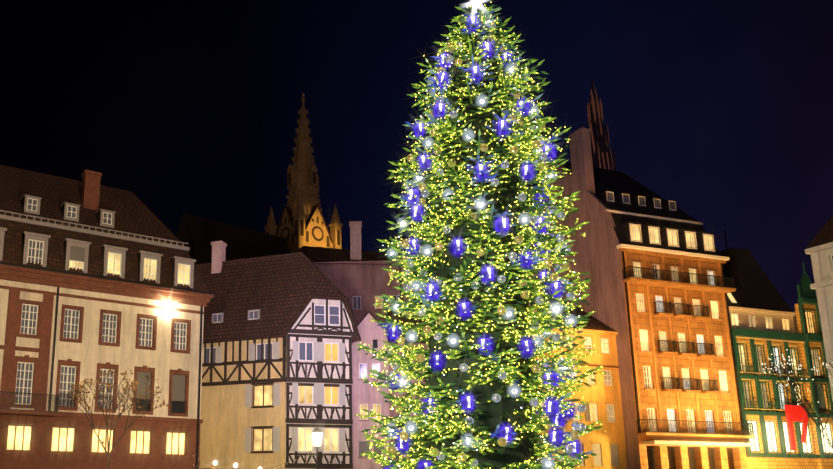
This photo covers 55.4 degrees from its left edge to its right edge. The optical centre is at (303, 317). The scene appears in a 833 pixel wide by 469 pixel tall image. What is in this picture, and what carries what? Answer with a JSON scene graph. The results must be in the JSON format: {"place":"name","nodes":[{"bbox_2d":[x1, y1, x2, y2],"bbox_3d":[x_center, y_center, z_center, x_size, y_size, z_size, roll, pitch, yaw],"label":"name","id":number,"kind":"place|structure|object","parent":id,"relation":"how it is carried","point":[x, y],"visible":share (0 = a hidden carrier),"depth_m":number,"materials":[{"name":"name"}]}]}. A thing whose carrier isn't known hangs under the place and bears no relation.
{"place":"outdoors","nodes":[
{"label":"outdoors","id":0,"kind":"place"},
{"bbox_2d":[0,165,181,245],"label":"roof","id":1,"kind":"structure","parent":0,"point":[134,214],"depth_m":56.00,"materials":[{"name":"brown tile"}]},
{"bbox_2d":[15,198,190,408],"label":"window frames","id":2,"kind":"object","parent":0,"point":[78,317],"visible":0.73,"depth_m":50.21,"materials":[{"name":"white wood"}]},
{"bbox_2d":[15,199,185,408],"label":"window panes","id":3,"kind":"structure","parent":2,"relation":"in","point":[149,327],"depth_m":49.64,"materials":[{"name":"grey glass"}]},
{"bbox_2d":[0,219,208,291],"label":"mansard roof","id":4,"kind":"structure","parent":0,"point":[13,250],"depth_m":51.53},
{"bbox_2d":[0,194,195,287],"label":"dormer trim","id":5,"kind":"structure","parent":4,"relation":"attached to","point":[85,245],"depth_m":51.91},
{"bbox_2d":[0,170,213,468],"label":"building facade","id":6,"kind":"structure","parent":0,"point":[40,455],"depth_m":49.21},
{"bbox_2d":[7,426,184,454],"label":"shop window","id":7,"kind":"structure","parent":6,"relation":"attached to","point":[27,436],"depth_m":49.17,"materials":[{"name":"yellow glass"}]},
{"bbox_2d":[6,422,189,454],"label":"window frames","id":8,"kind":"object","parent":6,"relation":"attached to","point":[15,424],"visible":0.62,"depth_m":49.29,"materials":[{"name":"wood"}]},
{"bbox_2d":[0,196,214,468],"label":"building","id":9,"kind":"structure","parent":0,"point":[57,404],"depth_m":50.93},
{"bbox_2d":[69,246,184,401],"bbox_3d":[-11.591,0.561,51.599,8.398,9.550,0.215,8,-15,-33],"label":"roller shutter","id":10,"kind":"object","parent":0,"point":[178,381],"visible":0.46,"depth_m":51.54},
{"bbox_2d":[70,253,188,284],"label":"lit window","id":11,"kind":"structure","parent":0,"point":[147,262],"depth_m":52.85,"materials":[{"name":"yellow glass"}]},
{"bbox_2d":[176,172,339,264],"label":"church","id":12,"kind":"structure","parent":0,"point":[198,235],"depth_m":114.13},
{"bbox_2d":[202,298,356,468],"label":"wall","id":13,"kind":"structure","parent":0,"point":[318,420],"depth_m":55.97,"materials":[{"name":"white paint"}]},
{"bbox_2d":[199,338,285,468],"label":"building wall","id":14,"kind":"structure","parent":13,"relation":"attached to","point":[227,416],"depth_m":56.53,"materials":[{"name":"beige paint"}]},
{"bbox_2d":[199,384,272,468],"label":"window frames","id":15,"kind":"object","parent":14,"relation":"attached to","point":[263,385],"visible":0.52,"depth_m":55.84,"materials":[{"name":"wood"}]},
{"bbox_2d":[203,305,339,451],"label":"window frames","id":16,"kind":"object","parent":13,"relation":"attached to","point":[305,386],"visible":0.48,"depth_m":56.18,"materials":[{"name":"white wood"}]},
{"bbox_2d":[206,306,338,362],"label":"window panes","id":17,"kind":"structure","parent":13,"relation":"attached to","point":[333,311],"depth_m":56.88,"materials":[{"name":"grey glass"}]},
{"bbox_2d":[195,252,361,345],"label":"roof","id":18,"kind":"structure","parent":13,"relation":"attached to","point":[290,286],"depth_m":58.22,"materials":[{"name":"brown tile"}]},
{"bbox_2d":[211,309,259,322],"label":"dormer windows","id":19,"kind":"structure","parent":18,"relation":"attached to","point":[258,314],"depth_m":57.65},
{"bbox_2d":[209,295,265,313],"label":"dormer roofs","id":20,"kind":"structure","parent":19,"relation":"on","point":[254,303],"depth_m":58.41,"materials":[{"name":"brown tile"}]},
{"bbox_2d":[216,341,344,451],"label":"shutters","id":21,"kind":"object","parent":13,"relation":"attached to","point":[318,387],"visible":0.85,"depth_m":55.75,"materials":[{"name":"grey wood"}]},
{"bbox_2d":[254,385,311,450],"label":"windows","id":22,"kind":"structure","parent":13,"relation":"attached to","point":[268,394],"depth_m":55.71,"materials":[{"name":"yellow glass"}]},
{"bbox_2d":[299,428,337,450],"bbox_3d":[1.020,8.649,55.264,3.000,1.700,0.001,3,-13,-13],"label":"lit window","id":23,"kind":"structure","parent":13,"relation":"attached to","point":[327,440],"depth_m":55.27,"materials":[{"name":"yellow glass"}]},
{"bbox_2d":[325,344,337,403],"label":"windows","id":24,"kind":"structure","parent":13,"relation":"attached to","point":[328,358],"depth_m":56.35,"materials":[{"name":"yellow glass"}]},
{"bbox_2d":[264,93,342,252],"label":"church tower","id":25,"kind":"structure","parent":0,"point":[303,199],"depth_m":125.02,"materials":[{"name":"brown stone"}]},
{"bbox_2d":[275,204,332,246],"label":"trim","id":26,"kind":"structure","parent":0,"point":[288,210],"depth_m":123.65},
{"bbox_2d":[293,246,408,264],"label":"roof","id":27,"kind":"structure","parent":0,"point":[317,254],"depth_m":79.97,"materials":[{"name":"brown tile"}]},
{"bbox_2d":[349,221,361,259],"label":"chimney","id":28,"kind":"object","parent":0,"point":[355,239],"depth_m":78.73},
{"bbox_2d":[353,297,360,308],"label":"window","id":29,"kind":"structure","parent":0,"point":[356,302],"depth_m":75.14,"materials":[{"name":"grey glass"}]},
{"bbox_2d":[312,260,413,463],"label":"building wall","id":30,"kind":"structure","parent":0,"point":[367,281],"depth_m":75.40,"materials":[{"name":"pink paint"}]},
{"bbox_2d":[353,295,399,308],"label":"window trim","id":31,"kind":"structure","parent":30,"relation":"attached to","point":[378,298],"depth_m":74.94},
{"bbox_2d":[375,296,382,307],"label":"window","id":32,"kind":"structure","parent":30,"relation":"attached to","point":[378,301],"depth_m":74.98,"materials":[{"name":"yellow glass"}]},
{"bbox_2d":[325,199,402,300],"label":"building","id":33,"kind":"structure","parent":0,"point":[400,267],"depth_m":75.21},
{"bbox_2d":[352,313,390,468],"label":"building wall","id":34,"kind":"structure","parent":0,"point":[369,333],"depth_m":57.02,"materials":[{"name":"pink paint"}]},
{"bbox_2d":[373,339,377,347],"bbox_3d":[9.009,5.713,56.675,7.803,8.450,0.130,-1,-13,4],"label":"window","id":35,"kind":"structure","parent":34,"relation":"in","point":[375,343],"depth_m":57.74,"materials":[{"name":"grey glass"}]},
{"bbox_2d":[360,363,427,418],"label":"lit windows","id":36,"kind":"structure","parent":34,"relation":"attached to","point":[377,410],"depth_m":56.82,"materials":[{"name":"yellow glass"}]},
{"bbox_2d":[359,441,383,456],"bbox_3d":[4.875,9.471,56.176,1.800,1.100,0.070,-1,-13,6],"label":"roller shutter","id":37,"kind":"object","parent":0,"point":[363,447],"visible":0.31,"depth_m":56.17,"materials":[{"name":"grey metal"}]},
{"bbox_2d":[359,363,424,445],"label":"window frames","id":38,"kind":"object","parent":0,"point":[363,377],"visible":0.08,"depth_m":57.11,"materials":[{"name":"white wood"}]},
{"bbox_2d":[360,364,411,454],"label":"windows","id":39,"kind":"structure","parent":38,"relation":"in","point":[375,366],"depth_m":57.48,"materials":[{"name":"white glass"}]},
{"bbox_2d":[358,343,428,468],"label":"trim","id":40,"kind":"structure","parent":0,"point":[393,413],"depth_m":56.84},
{"bbox_2d":[0,0,832,310],"label":"sky","id":41,"kind":"structure","parent":0,"point":[721,109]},
{"bbox_2d":[533,336,596,420],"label":"windows","id":42,"kind":"structure","parent":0,"point":[589,340],"depth_m":63.53,"materials":[{"name":"yellow glass"}]},
{"bbox_2d":[541,443,619,465],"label":"windows","id":43,"kind":"structure","parent":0,"point":[614,452],"depth_m":62.74,"materials":[{"name":"yellow glass"}]},
{"bbox_2d":[584,404,590,421],"bbox_3d":[22.922,7.656,63.083,0.450,1.500,0.040,4,-14,-19],"label":"roller shutter","id":44,"kind":"object","parent":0,"point":[587,415],"visible":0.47,"depth_m":63.03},
{"bbox_2d":[586,78,615,170],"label":"cathedral spire stone","id":45,"kind":"object","parent":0,"point":[601,150],"visible":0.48,"depth_m":296.85,"materials":[{"name":"brown stone"}]},
{"bbox_2d":[606,191,732,433],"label":"window frames","id":46,"kind":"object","parent":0,"point":[668,251],"visible":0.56,"depth_m":67.00,"materials":[{"name":"beige wood"}]},
{"bbox_2d":[607,192,731,433],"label":"windows","id":47,"kind":"structure","parent":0,"point":[641,200],"depth_m":70.64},
{"bbox_2d":[647,265,709,431],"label":"building curtain cloth","id":48,"kind":"object","parent":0,"point":[686,376],"visible":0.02,"depth_m":65.17,"materials":[{"name":"white fabric"}]},
{"bbox_2d":[647,448,714,468],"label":"window","id":49,"kind":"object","parent":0,"point":[651,458],"depth_m":66.89,"materials":[{"name":"glass"}]},
{"bbox_2d":[639,299,727,391],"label":"building blind","id":50,"kind":"object","parent":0,"point":[704,373],"visible":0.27,"depth_m":66.72,"materials":[{"name":"beige fabric"}]},
{"bbox_2d":[622,251,753,435],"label":"balcony railings","id":51,"kind":"object","parent":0,"point":[690,344],"depth_m":65.21,"materials":[{"name":"black metal"}]},
{"bbox_2d":[642,440,756,446],"bbox_3d":[32.205,10.273,63.428,10.500,0.250,1.400,4,-14,-19],"label":"ledge","id":52,"kind":"object","parent":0,"point":[694,443],"visible":1,"depth_m":62.66,"materials":[{"name":"beige stone"}]},
{"bbox_2d":[724,229,727,248],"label":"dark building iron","id":53,"kind":"object","parent":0,"point":[725,239],"visible":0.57,"depth_m":76.28,"materials":[{"name":"black metal"}]},
{"bbox_2d":[732,262,832,468],"bbox_3d":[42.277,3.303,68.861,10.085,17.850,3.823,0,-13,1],"label":"building facade","id":54,"kind":"structure","parent":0,"point":[807,294],"depth_m":68.33,"materials":[{"name":"green paint"}]},
{"bbox_2d":[736,336,814,411],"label":"ledges","id":55,"kind":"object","parent":54,"relation":"attached to","point":[759,343],"depth_m":68.39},
{"bbox_2d":[748,421,832,451],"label":"lit shop","id":56,"kind":"structure","parent":54,"relation":"attached to","point":[786,438],"depth_m":67.61},
{"bbox_2d":[784,405,807,450],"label":"red ribbon","id":57,"kind":"object","parent":54,"relation":"attached to","point":[796,413],"visible":1,"depth_m":67.23,"materials":[{"name":"red fabric"}]},
{"bbox_2d":[805,242,832,400],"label":"building","id":58,"kind":"structure","parent":0,"point":[822,285],"depth_m":50.55,"materials":[{"name":"beige paint"}]},
{"bbox_2d":[805,215,832,248],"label":"roof","id":59,"kind":"structure","parent":58,"relation":"on","point":[824,235],"depth_m":51.88,"materials":[{"name":"brown tile"}]},
{"bbox_2d":[816,386,825,409],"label":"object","id":60,"kind":"object","parent":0,"point":[822,396],"depth_m":69.66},
{"label":"ground","id":61,"kind":"structure","parent":0,"visible":0},
{"bbox_2d":[0,279,203,418],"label":"building wall","id":62,"kind":"structure","parent":61,"relation":"on","point":[89,353],"depth_m":50.87,"materials":[{"name":"beige paint"}]},
{"bbox_2d":[67,367,167,468],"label":"bare tree","id":63,"kind":"object","parent":61,"relation":"on","point":[107,424],"visible":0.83,"depth_m":34.29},
{"bbox_2d":[211,241,285,385],"bbox_3d":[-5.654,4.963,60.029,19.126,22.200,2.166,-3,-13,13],"label":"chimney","id":64,"kind":"object","parent":61,"relation":"on","point":[218,252],"visible":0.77,"depth_m":61.57,"materials":[{"name":"paint"}]},
{"bbox_2d":[311,424,322,468],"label":"street lamp","id":65,"kind":"object","parent":61,"relation":"on","point":[317,429],"visible":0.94,"depth_m":43.77,"materials":[{"name":"white metal"}]},
{"bbox_2d":[312,432,321,445],"bbox_3d":[0.762,6.875,43.959,0.600,0.750,0.520,0,-13,1],"label":"street lamp glass","id":66,"kind":"object","parent":65,"relation":"on","point":[316,438],"visible":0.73,"depth_m":43.79,"materials":[{"name":"white glass"}]},
{"bbox_2d":[357,307,429,342],"bbox_3d":[9.040,0.924,62.111,11.208,4.000,10.040,0,-13,1],"label":"building roof tile","id":67,"kind":"object","parent":61,"relation":"on","point":[397,318],"visible":0.13,"depth_m":60.37,"materials":[{"name":"brown tile"}]},
{"bbox_2d":[354,0,606,468],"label":"christmas tree","id":68,"kind":"object","parent":61,"relation":"on","point":[530,238],"depth_m":37.24,"materials":[{"name":"green plant"}]},
{"bbox_2d":[397,16,557,437],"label":"christmas ornaments","id":69,"kind":"object","parent":68,"relation":"hanging from","point":[498,121],"depth_m":39.85},
{"bbox_2d":[370,4,587,468],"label":"christmas tree fairylights","id":70,"kind":"object","parent":68,"relation":"on","point":[489,294],"visible":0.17,"depth_m":37.02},
{"bbox_2d":[425,26,533,468],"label":"foliage","id":71,"kind":"object","parent":68,"relation":"attached to","point":[482,395],"visible":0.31,"depth_m":37.09,"materials":[{"name":"green plant"}]},
{"bbox_2d":[383,35,579,466],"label":"ornaments","id":72,"kind":"object","parent":68,"relation":"attached to","point":[535,368],"visible":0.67,"depth_m":36.59,"materials":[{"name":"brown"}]},
{"bbox_2d":[386,19,576,468],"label":"ornaments","id":73,"kind":"object","parent":68,"relation":"attached to","point":[514,390],"visible":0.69,"depth_m":36.25},
{"bbox_2d":[360,1,605,468],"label":"tree fairy lights","id":74,"kind":"object","parent":68,"relation":"attached to","point":[482,276],"visible":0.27,"depth_m":36.92},
{"bbox_2d":[385,13,583,468],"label":"ornaments","id":75,"kind":"object","parent":68,"relation":"attached to","point":[552,408],"visible":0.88,"depth_m":36.28},
{"bbox_2d":[384,22,585,466],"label":"ornaments","id":76,"kind":"object","parent":68,"relation":"attached to","point":[533,402],"visible":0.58,"depth_m":36.46,"materials":[{"name":"white"}]},
{"bbox_2d":[531,326,627,468],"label":"building facade","id":77,"kind":"structure","parent":61,"relation":"on","point":[600,394],"depth_m":63.70,"materials":[{"name":"paint"}]},
{"bbox_2d":[527,301,614,331],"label":"roof","id":78,"kind":"structure","parent":77,"relation":"on","point":[593,323],"depth_m":66.54,"materials":[{"name":"brown tile"}]},
{"bbox_2d":[539,339,607,416],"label":"lit window","id":79,"kind":"structure","parent":77,"relation":"attached to","point":[606,345],"depth_m":65.24,"materials":[{"name":"yellow glass"}]},
{"bbox_2d":[538,333,614,421],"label":"window frames","id":80,"kind":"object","parent":77,"relation":"attached to","point":[604,348],"visible":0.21,"depth_m":64.10,"materials":[{"name":"beige wood"}]},
{"bbox_2d":[533,361,619,367],"bbox_3d":[22.290,3.849,63.703,8.400,0.100,0.120,4,-14,-19],"label":"ledge","id":81,"kind":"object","parent":77,"relation":"attached to","point":[599,365],"visible":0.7,"depth_m":64.36,"materials":[{"name":"stone"}]},
{"bbox_2d":[539,337,613,421],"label":"windows","id":82,"kind":"structure","parent":77,"relation":"attached to","point":[607,406],"depth_m":64.18,"materials":[{"name":"yellow glass"}]},
{"bbox_2d":[574,370,593,420],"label":"windows","id":83,"kind":"structure","parent":77,"relation":"attached to","point":[588,381],"depth_m":64.00,"materials":[{"name":"yellow glass"}]},
{"bbox_2d":[590,404,595,420],"bbox_3d":[23.501,7.743,63.464,0.788,1.500,0.291,0,-13,1],"label":"window","id":84,"kind":"structure","parent":77,"relation":"attached to","point":[592,412],"depth_m":63.46,"materials":[{"name":"yellow glass"}]},
{"bbox_2d":[524,127,640,468],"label":"building wall","id":85,"kind":"structure","parent":61,"relation":"on","point":[597,256],"depth_m":68.82,"materials":[{"name":"brown paint"}]},
{"bbox_2d":[648,267,691,431],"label":"windows","id":86,"kind":"structure","parent":85,"relation":"attached to","point":[687,410],"depth_m":64.78,"materials":[{"name":"glass"}]},
{"bbox_2d":[656,272,713,431],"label":"lit window","id":87,"kind":"structure","parent":85,"relation":"attached to","point":[672,412],"depth_m":66.26,"materials":[{"name":"glass"}]},
{"bbox_2d":[619,248,754,468],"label":"building facade","id":88,"kind":"structure","parent":61,"relation":"on","point":[730,457],"depth_m":65.51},
{"bbox_2d":[559,162,720,255],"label":"slate roof","id":89,"kind":"object","parent":88,"relation":"on","point":[618,183],"visible":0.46,"depth_m":70.24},
{"bbox_2d":[631,226,717,390],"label":"lit window","id":90,"kind":"structure","parent":88,"relation":"attached to","point":[638,264],"depth_m":67.30,"materials":[{"name":"yellow glass"}]},
{"bbox_2d":[636,295,722,356],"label":"windows","id":91,"kind":"structure","parent":88,"relation":"attached to","point":[642,306],"depth_m":65.92,"materials":[{"name":"glass"}]},
{"bbox_2d":[706,411,712,432],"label":"window","id":92,"kind":"structure","parent":88,"relation":"attached to","point":[710,415],"depth_m":65.44,"materials":[{"name":"white glass"}]},
{"bbox_2d":[729,306,798,333],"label":"building wall","id":93,"kind":"structure","parent":61,"relation":"on","point":[743,313],"depth_m":69.93,"materials":[{"name":"beige paint"}]},
{"bbox_2d":[738,317,771,371],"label":"windows","id":94,"kind":"structure","parent":93,"relation":"attached to","point":[767,326],"depth_m":68.25,"materials":[{"name":"yellow glass"}]},
{"bbox_2d":[719,247,792,311],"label":"slate roof","id":95,"kind":"object","parent":93,"relation":"on","point":[754,286],"visible":0.57,"depth_m":72.36,"materials":[{"name":"brown tile"}]},
{"bbox_2d":[731,313,789,330],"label":"windows","id":96,"kind":"structure","parent":93,"relation":"attached to","point":[755,321],"depth_m":69.82,"materials":[{"name":"yellow glass"}]},
{"bbox_2d":[727,293,801,402],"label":"lit window","id":97,"kind":"structure","parent":93,"relation":"attached to","point":[731,298],"depth_m":69.60,"materials":[{"name":"yellow glass"}]},
{"bbox_2d":[773,348,784,408],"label":"lit window","id":98,"kind":"structure","parent":93,"relation":"on","point":[776,351],"depth_m":68.91,"materials":[{"name":"white glass"}]},
{"bbox_2d":[743,315,819,407],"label":"windows","id":99,"kind":"structure","parent":93,"relation":"attached to","point":[760,358],"depth_m":68.77,"materials":[{"name":"glass"}]},
{"bbox_2d":[782,312,813,332],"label":"windows","id":100,"kind":"structure","parent":93,"relation":"attached to","point":[810,323],"depth_m":71.06,"materials":[{"name":"yellow glass"}]},
{"bbox_2d":[763,352,832,448],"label":"tree","id":101,"kind":"object","parent":61,"relation":"on","point":[797,394],"visible":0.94,"depth_m":33.03,"materials":[{"name":"brown plant"}]},
{"bbox_2d":[762,349,832,444],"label":"string lights","id":102,"kind":"object","parent":101,"relation":"attached to","point":[791,371],"visible":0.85,"depth_m":33.30},
{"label":"string lights","id":103,"kind":"object","parent":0,"visible":0},
{"bbox_2d":[213,460,261,468],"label":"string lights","id":104,"kind":"object","parent":103,"relation":"hanging from","point":[215,462],"visible":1,"depth_m":51.69,"materials":[{"name":"glass"}]}
]}

